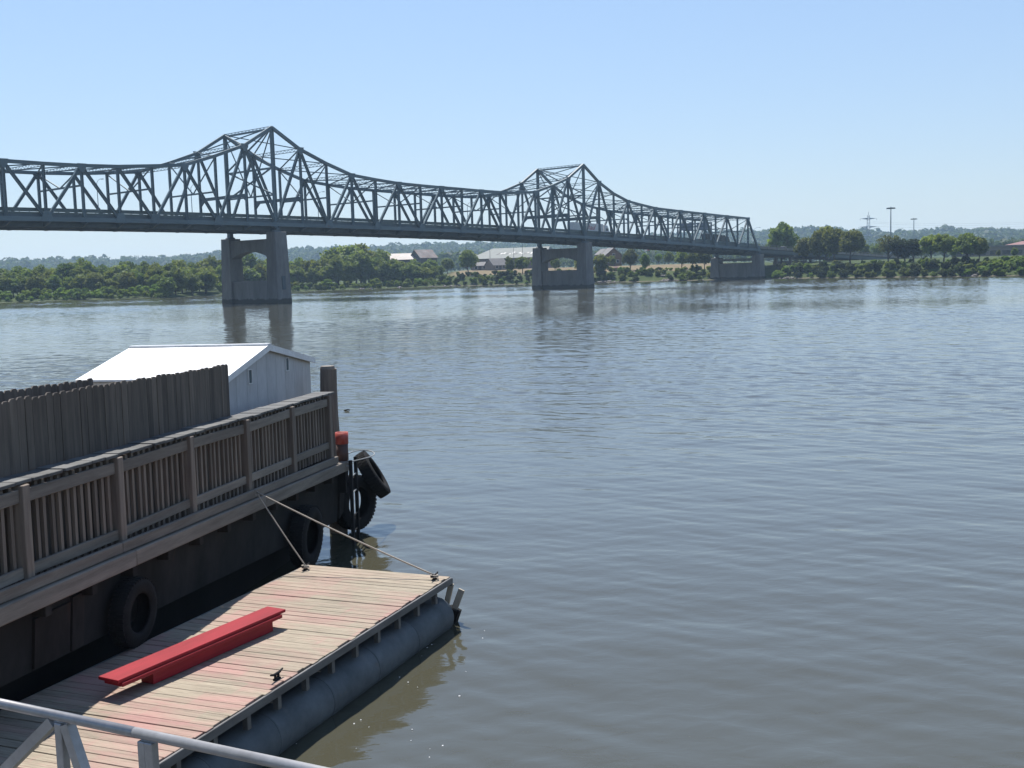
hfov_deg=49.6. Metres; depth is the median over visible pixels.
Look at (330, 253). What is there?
tree
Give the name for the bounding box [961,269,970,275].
bank shrub
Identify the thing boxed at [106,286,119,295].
willow bush
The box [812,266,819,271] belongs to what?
bank shrub
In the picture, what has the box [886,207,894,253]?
light mast
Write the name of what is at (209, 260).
wood tree
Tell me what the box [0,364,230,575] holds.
picket fence
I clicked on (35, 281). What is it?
wood tree
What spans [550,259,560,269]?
broad tree
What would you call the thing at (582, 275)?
bridge pier
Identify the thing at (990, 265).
bank shrub
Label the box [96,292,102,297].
willow bush
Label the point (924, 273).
bank shrub
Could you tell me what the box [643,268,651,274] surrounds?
bank shrub
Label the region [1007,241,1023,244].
pavilion
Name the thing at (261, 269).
wood tree
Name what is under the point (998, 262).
bank shrub
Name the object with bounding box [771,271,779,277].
bank shrub
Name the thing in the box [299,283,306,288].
willow bush
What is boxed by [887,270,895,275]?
bank shrub
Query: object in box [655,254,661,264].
broad tree
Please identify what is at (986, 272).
bank shrub
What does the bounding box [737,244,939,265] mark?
approach viaduct
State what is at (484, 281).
bank shrub
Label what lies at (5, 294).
willow bush
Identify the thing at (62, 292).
willow bush
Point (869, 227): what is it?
power pylon
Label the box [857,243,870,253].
park tree
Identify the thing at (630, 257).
broad tree
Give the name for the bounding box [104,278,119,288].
wood tree
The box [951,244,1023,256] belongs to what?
building
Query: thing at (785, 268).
bank shrub
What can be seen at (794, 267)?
bank shrub
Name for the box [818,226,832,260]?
park tree
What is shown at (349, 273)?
wood tree
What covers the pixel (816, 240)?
park tree
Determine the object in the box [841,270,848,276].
bank shrub
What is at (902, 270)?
bank shrub
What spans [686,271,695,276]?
bank shrub
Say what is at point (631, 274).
bank shrub
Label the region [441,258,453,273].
broad tree
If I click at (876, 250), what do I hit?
park tree
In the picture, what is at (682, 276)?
bank shrub
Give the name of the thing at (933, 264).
bank shrub
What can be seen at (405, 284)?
willow bush
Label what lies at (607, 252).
timber lodge
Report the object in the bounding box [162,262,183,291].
wood tree
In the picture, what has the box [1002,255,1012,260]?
bank shrub
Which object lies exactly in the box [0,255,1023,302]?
ground
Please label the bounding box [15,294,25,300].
willow bush
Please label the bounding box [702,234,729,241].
truck
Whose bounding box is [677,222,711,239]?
sign gantry
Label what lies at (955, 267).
bank shrub
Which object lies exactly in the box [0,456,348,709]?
barge
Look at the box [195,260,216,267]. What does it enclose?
wood tree
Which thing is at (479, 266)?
house
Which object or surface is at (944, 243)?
park tree
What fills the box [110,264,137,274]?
wood tree
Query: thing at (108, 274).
wood tree
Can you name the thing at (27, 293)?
willow bush
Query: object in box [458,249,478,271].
broad tree
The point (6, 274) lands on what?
wood tree
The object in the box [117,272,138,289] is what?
wood tree
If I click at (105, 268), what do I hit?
wood tree
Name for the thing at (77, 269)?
wood tree
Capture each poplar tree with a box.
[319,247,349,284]
[336,244,362,284]
[355,243,375,283]
[372,249,390,280]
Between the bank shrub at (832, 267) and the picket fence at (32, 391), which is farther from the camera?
the bank shrub at (832, 267)
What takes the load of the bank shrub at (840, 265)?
on the ground
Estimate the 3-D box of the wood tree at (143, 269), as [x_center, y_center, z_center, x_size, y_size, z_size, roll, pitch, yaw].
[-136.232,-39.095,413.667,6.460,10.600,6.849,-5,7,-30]
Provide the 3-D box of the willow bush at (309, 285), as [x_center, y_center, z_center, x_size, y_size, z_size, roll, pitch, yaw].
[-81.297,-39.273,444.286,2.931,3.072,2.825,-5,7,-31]
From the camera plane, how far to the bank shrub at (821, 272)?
389.80 m
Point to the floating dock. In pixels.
(335, 640)
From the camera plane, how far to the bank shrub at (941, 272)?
345.34 m
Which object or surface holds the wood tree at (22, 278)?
on the ground
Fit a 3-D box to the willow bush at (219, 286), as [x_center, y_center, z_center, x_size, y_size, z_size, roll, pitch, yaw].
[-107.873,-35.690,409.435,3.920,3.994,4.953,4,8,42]
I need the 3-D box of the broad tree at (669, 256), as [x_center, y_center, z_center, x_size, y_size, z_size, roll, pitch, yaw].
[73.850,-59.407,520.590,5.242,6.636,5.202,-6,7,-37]
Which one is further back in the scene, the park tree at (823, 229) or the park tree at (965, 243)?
the park tree at (823, 229)
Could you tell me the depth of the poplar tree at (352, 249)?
486.44 m
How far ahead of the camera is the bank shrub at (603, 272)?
444.99 m
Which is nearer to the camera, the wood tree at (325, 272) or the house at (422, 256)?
the wood tree at (325, 272)
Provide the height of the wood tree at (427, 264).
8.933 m
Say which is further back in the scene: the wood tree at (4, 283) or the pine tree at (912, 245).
the wood tree at (4, 283)
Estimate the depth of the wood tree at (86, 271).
409.69 m
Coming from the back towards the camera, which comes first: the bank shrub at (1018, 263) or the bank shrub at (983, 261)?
the bank shrub at (983, 261)
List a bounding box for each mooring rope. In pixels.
[256,492,433,574]
[256,493,305,564]
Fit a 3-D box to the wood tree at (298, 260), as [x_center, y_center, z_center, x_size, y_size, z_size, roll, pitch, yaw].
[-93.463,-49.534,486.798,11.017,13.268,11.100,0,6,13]
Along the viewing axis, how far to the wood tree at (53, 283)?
391.65 m
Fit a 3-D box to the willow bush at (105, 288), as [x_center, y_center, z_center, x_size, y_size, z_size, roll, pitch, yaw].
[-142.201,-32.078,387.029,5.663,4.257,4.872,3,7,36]
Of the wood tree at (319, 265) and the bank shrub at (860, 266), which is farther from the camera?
the wood tree at (319, 265)
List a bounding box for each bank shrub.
[469,277,476,282]
[481,278,487,284]
[493,274,500,282]
[500,270,508,275]
[597,270,606,276]
[600,275,608,280]
[618,270,626,276]
[618,274,625,279]
[627,271,638,278]
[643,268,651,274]
[677,273,686,279]
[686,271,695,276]
[693,264,700,272]
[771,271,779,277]
[781,266,790,272]
[789,265,797,271]
[794,262,803,265]
[794,271,801,277]
[796,266,803,271]
[803,263,811,271]
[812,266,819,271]
[815,266,825,273]
[816,269,826,277]
[829,263,837,271]
[835,263,845,268]
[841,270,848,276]
[848,264,856,272]
[853,268,862,275]
[855,263,864,269]
[862,262,870,270]
[869,262,880,271]
[881,268,889,276]
[882,260,896,269]
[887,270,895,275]
[898,267,908,273]
[908,263,917,269]
[909,267,918,275]
[913,264,922,271]
[920,257,930,267]
[920,270,926,275]
[925,260,938,267]
[937,269,947,276]
[941,261,951,269]
[944,268,951,275]
[949,270,956,275]
[950,256,959,264]
[953,263,961,270]
[957,265,967,274]
[960,255,966,262]
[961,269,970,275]
[964,263,972,268]
[969,267,977,273]
[976,260,989,266]
[977,265,989,275]
[982,270,990,274]
[985,263,992,269]
[993,259,1005,267]
[994,267,1009,275]
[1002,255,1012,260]
[1003,259,1014,267]
[1013,259,1023,268]
[1014,266,1023,273]
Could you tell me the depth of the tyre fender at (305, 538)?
20.61 m
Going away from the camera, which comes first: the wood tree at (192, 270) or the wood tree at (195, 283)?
the wood tree at (195, 283)
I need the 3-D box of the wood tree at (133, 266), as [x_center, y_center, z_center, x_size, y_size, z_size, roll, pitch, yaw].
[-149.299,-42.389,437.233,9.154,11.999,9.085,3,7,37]
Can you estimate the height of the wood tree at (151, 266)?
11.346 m
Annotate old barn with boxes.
[389,253,417,280]
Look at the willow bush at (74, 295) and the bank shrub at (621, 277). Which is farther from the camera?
the bank shrub at (621, 277)
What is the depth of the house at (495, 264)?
524.62 m
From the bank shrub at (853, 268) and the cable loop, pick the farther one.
the bank shrub at (853, 268)
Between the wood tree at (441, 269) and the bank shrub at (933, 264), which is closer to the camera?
the bank shrub at (933, 264)
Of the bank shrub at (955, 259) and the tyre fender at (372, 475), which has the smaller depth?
the tyre fender at (372, 475)
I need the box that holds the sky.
[0,0,1023,260]
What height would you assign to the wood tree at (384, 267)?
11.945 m
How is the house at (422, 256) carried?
on the ground
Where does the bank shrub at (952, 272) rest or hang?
on the ground
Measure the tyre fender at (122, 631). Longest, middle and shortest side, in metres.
0.946 x 0.946 x 0.240 m
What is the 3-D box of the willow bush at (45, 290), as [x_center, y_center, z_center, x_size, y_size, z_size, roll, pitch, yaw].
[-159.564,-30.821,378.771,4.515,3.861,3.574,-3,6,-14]
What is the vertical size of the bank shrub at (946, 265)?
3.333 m
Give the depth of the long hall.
637.81 m
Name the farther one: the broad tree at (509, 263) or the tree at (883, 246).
the broad tree at (509, 263)
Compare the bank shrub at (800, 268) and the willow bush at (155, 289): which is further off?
the bank shrub at (800, 268)
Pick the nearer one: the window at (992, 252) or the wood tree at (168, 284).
the wood tree at (168, 284)
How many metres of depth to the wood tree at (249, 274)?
425.15 m
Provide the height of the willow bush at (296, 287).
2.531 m
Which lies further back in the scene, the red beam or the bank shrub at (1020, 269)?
the bank shrub at (1020, 269)
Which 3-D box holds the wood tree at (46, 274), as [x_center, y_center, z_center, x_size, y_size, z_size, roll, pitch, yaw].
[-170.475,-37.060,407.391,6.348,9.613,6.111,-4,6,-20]
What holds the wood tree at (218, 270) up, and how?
on the ground
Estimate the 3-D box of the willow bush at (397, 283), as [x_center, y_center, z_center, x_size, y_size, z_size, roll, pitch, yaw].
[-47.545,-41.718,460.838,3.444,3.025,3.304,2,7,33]
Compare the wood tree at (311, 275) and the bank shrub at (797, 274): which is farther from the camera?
the wood tree at (311, 275)
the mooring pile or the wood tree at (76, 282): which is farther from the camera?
the wood tree at (76, 282)
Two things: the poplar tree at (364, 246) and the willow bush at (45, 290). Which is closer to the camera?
the willow bush at (45, 290)
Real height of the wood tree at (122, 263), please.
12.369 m
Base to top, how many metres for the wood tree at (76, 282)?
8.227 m
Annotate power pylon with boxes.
[862,212,877,244]
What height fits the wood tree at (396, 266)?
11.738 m
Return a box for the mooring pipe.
[335,431,348,460]
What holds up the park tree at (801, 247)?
on the ground
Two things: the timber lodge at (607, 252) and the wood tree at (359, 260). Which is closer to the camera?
the wood tree at (359, 260)
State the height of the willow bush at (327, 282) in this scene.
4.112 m
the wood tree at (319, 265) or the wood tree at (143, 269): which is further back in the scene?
the wood tree at (319, 265)
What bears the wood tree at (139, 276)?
on the ground
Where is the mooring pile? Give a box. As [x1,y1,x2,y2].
[320,365,347,533]
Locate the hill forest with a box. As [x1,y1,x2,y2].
[0,224,1023,271]
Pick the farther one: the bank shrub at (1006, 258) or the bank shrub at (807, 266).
the bank shrub at (807, 266)
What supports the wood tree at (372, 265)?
on the ground
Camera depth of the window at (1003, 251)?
490.13 m
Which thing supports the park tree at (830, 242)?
on the ground
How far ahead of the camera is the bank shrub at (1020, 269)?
322.33 m
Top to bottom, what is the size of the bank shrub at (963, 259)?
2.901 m
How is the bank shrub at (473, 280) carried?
on the ground
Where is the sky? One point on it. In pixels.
(799, 113)
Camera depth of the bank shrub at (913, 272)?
356.60 m
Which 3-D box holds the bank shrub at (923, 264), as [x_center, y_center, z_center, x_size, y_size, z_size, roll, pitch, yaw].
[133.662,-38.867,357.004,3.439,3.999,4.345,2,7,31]
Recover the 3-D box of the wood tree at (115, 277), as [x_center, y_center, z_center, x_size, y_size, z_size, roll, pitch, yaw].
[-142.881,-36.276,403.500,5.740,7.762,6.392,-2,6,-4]
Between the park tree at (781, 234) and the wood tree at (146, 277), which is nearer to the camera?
the wood tree at (146, 277)
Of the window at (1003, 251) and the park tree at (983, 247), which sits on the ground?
the park tree at (983, 247)
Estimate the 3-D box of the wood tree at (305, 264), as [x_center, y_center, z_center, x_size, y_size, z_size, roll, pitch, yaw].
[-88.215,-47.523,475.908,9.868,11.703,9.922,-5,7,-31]
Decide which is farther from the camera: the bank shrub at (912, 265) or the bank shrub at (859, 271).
the bank shrub at (859, 271)
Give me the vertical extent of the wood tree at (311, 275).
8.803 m
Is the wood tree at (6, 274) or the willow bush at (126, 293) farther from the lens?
the wood tree at (6, 274)
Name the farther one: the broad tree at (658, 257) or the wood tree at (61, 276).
the broad tree at (658, 257)
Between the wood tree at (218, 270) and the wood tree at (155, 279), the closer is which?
the wood tree at (155, 279)
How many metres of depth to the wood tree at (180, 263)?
425.93 m
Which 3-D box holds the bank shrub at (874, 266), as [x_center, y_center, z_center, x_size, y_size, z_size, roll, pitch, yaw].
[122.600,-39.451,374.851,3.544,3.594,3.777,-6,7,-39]
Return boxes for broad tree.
[406,259,421,265]
[425,259,437,267]
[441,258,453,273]
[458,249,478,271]
[505,256,514,270]
[514,256,529,273]
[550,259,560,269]
[593,253,610,272]
[609,255,615,264]
[621,249,638,267]
[639,253,650,268]
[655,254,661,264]
[663,251,674,262]
[674,252,687,267]
[684,253,699,264]
[698,253,712,268]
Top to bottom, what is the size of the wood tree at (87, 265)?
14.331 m
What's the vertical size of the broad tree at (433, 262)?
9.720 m
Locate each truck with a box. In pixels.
[567,222,609,234]
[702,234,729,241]
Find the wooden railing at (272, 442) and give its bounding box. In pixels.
[0,392,333,589]
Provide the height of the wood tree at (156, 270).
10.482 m
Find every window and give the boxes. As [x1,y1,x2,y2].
[990,250,996,254]
[1002,250,1009,253]
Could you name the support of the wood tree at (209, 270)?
on the ground
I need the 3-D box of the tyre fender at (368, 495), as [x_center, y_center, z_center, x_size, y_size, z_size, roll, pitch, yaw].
[-3.459,2.606,24.398,0.300,1.223,1.223,2,7,31]
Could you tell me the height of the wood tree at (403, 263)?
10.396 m
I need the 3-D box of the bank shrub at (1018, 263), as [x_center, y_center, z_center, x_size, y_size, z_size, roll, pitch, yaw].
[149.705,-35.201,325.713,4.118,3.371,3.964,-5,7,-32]
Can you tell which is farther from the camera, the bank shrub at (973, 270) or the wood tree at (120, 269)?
the wood tree at (120, 269)
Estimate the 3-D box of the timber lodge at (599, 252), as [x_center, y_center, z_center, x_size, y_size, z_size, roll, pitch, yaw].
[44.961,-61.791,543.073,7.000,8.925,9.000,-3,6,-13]
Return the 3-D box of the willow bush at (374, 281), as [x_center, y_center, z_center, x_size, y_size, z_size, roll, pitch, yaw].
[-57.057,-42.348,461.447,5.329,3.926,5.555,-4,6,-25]
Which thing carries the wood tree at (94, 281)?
on the ground
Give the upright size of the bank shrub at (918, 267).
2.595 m
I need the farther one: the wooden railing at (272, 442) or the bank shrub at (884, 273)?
the bank shrub at (884, 273)
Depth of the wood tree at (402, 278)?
477.72 m
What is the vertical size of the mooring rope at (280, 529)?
1.179 m
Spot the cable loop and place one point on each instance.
(362, 458)
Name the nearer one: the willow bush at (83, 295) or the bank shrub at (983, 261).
the bank shrub at (983, 261)
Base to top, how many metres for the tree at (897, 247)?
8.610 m
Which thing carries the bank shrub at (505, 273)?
on the ground
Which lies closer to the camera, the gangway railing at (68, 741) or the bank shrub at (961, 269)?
the gangway railing at (68, 741)
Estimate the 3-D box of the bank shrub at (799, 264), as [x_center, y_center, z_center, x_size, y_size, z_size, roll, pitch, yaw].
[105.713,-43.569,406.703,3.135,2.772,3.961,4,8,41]
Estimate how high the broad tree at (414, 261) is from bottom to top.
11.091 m
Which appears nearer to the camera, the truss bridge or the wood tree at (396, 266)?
the truss bridge
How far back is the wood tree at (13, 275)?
398.98 m
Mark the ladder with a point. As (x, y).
(352, 491)
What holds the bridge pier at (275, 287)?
in the river
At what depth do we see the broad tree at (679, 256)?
448.76 m
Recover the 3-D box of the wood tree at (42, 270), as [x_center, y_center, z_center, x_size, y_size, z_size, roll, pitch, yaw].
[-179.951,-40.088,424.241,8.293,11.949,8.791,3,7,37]
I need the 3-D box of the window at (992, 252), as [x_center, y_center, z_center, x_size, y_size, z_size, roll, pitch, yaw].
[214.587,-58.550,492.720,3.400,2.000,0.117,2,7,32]
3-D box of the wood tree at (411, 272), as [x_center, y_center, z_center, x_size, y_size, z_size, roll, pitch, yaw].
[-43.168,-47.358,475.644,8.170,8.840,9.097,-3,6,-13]
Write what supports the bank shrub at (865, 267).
on the ground
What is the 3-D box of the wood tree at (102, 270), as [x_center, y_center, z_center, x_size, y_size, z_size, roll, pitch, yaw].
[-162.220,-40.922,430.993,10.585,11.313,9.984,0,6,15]
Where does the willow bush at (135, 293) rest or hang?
on the ground
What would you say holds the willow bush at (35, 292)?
on the ground
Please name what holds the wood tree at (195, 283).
on the ground
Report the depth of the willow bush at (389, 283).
458.60 m
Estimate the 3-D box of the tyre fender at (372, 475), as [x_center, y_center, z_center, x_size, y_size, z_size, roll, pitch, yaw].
[-3.140,2.036,24.920,0.280,1.144,1.144,-33,7,0]
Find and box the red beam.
[98,606,285,686]
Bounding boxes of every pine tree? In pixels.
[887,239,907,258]
[901,239,911,261]
[904,238,921,261]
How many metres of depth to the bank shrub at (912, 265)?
360.76 m
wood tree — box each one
[0,269,11,277]
[0,275,11,292]
[5,278,22,296]
[7,272,16,278]
[10,265,33,276]
[14,274,28,293]
[25,275,46,291]
[29,269,41,276]
[32,264,48,274]
[40,270,53,278]
[45,274,62,291]
[53,263,80,277]
[53,271,64,280]
[61,276,72,289]
[68,265,85,277]
[68,274,91,289]
[75,257,93,271]
[82,269,90,276]
[82,272,107,291]
[93,265,105,273]
[95,264,110,272]
[102,269,118,279]
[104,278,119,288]
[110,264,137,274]
[111,274,125,289]
[117,261,132,266]
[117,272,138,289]
[126,262,139,268]
[129,265,142,272]
[130,270,145,286]
[139,266,148,274]
[139,274,149,290]
[140,261,148,290]
[145,265,166,286]
[147,274,161,288]
[148,262,162,268]
[156,277,177,293]
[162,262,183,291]
[162,267,190,294]
[171,259,190,268]
[182,272,203,295]
[187,262,197,267]
[189,268,196,291]
[193,266,219,291]
[194,268,216,293]
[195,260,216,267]
[203,255,220,269]
[215,264,221,283]
[242,253,257,268]
[243,268,260,280]
[254,263,266,280]
[289,264,298,269]
[289,269,296,282]
[292,267,305,283]
[294,257,303,266]
[300,260,312,282]
[304,268,319,288]
[308,257,329,282]
[318,266,335,281]
[329,254,343,282]
[341,260,355,282]
[350,251,371,282]
[364,257,378,279]
[371,258,395,281]
[382,259,403,280]
[396,266,405,282]
[400,261,407,266]
[402,264,419,283]
[418,267,433,279]
[420,262,432,268]
[430,266,439,278]
[436,265,445,274]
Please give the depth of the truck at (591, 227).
337.17 m
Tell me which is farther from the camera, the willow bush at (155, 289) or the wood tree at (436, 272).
the wood tree at (436, 272)
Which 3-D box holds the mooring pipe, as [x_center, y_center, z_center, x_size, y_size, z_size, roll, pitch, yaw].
[-3.571,1.312,23.277,0.276,0.600,0.276,-2,6,0]
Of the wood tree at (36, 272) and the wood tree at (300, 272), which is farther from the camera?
the wood tree at (300, 272)
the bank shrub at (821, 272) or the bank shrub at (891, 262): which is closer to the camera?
the bank shrub at (891, 262)
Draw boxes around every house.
[411,249,437,262]
[472,262,485,269]
[484,258,506,269]
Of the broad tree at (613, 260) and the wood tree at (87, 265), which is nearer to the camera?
the wood tree at (87, 265)
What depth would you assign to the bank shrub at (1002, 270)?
326.54 m
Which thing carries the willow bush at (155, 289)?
on the ground
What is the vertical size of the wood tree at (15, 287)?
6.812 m
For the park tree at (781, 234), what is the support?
on the ground
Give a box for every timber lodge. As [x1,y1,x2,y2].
[595,249,605,255]
[600,248,622,265]
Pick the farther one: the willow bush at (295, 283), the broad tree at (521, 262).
the broad tree at (521, 262)
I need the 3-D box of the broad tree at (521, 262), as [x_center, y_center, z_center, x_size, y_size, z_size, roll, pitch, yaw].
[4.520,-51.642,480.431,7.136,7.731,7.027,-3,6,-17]
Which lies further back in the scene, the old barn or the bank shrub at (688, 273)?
the old barn
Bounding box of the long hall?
[471,246,559,269]
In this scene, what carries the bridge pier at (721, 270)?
on the ground
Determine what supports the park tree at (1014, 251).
on the ground
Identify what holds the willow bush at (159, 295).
on the ground
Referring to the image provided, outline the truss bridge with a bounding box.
[0,126,760,254]
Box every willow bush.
[0,291,12,299]
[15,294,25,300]
[21,290,30,298]
[31,288,40,298]
[39,288,51,298]
[43,292,52,298]
[54,287,74,297]
[71,291,81,298]
[77,292,90,298]
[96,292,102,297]
[101,286,109,292]
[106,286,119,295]
[122,290,132,296]
[130,285,148,295]
[131,291,139,296]
[142,291,148,296]
[149,284,162,293]
[155,293,162,297]
[162,291,168,296]
[215,282,221,291]
[290,281,299,286]
[292,285,299,290]
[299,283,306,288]
[307,282,312,288]
[314,283,322,289]
[321,279,333,288]
[343,281,348,287]
[368,278,380,285]
[386,281,392,286]
[394,280,401,285]
[402,282,409,286]
[414,278,422,284]
[436,274,446,282]
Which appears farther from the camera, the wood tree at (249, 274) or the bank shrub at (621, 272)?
the bank shrub at (621, 272)
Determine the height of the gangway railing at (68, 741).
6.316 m
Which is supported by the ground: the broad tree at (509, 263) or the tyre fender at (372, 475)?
the broad tree at (509, 263)
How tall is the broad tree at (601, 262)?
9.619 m
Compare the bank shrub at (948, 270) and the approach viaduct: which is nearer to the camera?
the bank shrub at (948, 270)
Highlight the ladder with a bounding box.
[346,456,359,544]
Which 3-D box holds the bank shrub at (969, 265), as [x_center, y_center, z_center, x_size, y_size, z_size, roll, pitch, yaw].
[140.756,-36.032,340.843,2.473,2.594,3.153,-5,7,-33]
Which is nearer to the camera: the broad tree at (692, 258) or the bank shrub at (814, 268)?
the bank shrub at (814, 268)
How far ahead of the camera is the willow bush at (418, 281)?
465.82 m
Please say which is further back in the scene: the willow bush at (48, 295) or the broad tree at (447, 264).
the broad tree at (447, 264)
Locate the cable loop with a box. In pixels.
[347,450,374,462]
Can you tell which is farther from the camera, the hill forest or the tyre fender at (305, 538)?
the hill forest
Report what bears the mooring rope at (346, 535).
attached to the floating dock
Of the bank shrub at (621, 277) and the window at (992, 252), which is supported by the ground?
the bank shrub at (621, 277)
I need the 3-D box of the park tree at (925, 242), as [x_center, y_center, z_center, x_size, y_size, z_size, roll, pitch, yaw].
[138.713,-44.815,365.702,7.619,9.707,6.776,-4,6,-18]
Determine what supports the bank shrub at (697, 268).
on the ground
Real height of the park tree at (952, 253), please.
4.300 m
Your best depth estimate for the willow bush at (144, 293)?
383.19 m
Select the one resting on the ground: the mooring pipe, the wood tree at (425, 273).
the wood tree at (425, 273)
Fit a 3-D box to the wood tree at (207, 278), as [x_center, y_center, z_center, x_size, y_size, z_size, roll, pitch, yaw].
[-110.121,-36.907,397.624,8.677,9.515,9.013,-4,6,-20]
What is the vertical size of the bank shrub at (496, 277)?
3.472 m
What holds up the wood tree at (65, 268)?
on the ground
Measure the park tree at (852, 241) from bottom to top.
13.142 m
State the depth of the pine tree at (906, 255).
377.85 m
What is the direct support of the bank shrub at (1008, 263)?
on the ground
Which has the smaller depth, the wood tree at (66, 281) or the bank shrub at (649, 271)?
the wood tree at (66, 281)
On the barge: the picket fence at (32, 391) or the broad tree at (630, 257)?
the picket fence at (32, 391)
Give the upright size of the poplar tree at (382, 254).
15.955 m
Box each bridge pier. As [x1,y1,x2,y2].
[221,226,291,302]
[532,239,594,288]
[710,251,764,279]
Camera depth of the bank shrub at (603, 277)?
442.21 m
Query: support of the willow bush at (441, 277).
on the ground
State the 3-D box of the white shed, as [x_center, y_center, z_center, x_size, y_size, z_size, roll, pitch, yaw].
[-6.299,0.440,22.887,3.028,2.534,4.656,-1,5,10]
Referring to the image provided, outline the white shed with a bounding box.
[75,343,314,423]
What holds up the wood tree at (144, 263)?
on the ground
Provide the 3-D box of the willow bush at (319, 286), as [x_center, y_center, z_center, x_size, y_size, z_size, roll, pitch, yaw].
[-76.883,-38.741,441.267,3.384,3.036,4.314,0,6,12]
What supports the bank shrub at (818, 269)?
on the ground
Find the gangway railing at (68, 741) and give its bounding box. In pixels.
[0,698,328,767]
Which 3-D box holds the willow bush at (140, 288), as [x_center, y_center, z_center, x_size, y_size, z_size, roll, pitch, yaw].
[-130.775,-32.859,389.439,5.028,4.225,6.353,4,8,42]
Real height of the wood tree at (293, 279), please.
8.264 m
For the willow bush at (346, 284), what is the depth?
454.17 m
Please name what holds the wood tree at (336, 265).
on the ground
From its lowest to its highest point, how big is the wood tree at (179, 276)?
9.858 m
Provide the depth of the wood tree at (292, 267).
468.48 m
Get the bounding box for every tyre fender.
[108,576,157,648]
[288,504,323,566]
[336,475,376,529]
[355,450,390,497]
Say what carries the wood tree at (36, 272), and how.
on the ground
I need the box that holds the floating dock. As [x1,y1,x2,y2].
[0,562,463,767]
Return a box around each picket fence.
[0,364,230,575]
[0,378,92,402]
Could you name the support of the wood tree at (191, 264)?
on the ground
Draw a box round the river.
[0,276,1023,767]
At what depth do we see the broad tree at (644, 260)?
454.43 m
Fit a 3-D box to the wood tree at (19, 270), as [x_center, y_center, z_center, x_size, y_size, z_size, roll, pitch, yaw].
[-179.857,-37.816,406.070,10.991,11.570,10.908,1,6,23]
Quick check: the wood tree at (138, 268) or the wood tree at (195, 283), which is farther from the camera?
the wood tree at (138, 268)
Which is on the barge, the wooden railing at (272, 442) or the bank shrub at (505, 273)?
the wooden railing at (272, 442)
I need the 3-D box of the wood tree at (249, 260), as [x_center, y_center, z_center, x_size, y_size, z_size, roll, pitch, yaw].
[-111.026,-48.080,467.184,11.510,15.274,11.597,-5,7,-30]
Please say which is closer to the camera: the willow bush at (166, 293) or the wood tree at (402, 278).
the willow bush at (166, 293)
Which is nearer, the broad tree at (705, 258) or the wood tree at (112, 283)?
the wood tree at (112, 283)
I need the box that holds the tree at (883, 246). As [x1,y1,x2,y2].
[876,233,900,260]
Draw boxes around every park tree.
[765,221,799,263]
[793,237,811,262]
[807,229,827,263]
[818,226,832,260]
[821,228,842,259]
[838,229,865,263]
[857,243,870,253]
[870,244,881,254]
[918,234,938,258]
[931,233,956,261]
[949,251,957,255]
[952,232,979,263]
[973,236,989,260]
[1011,247,1018,255]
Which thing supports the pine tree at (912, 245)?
on the ground

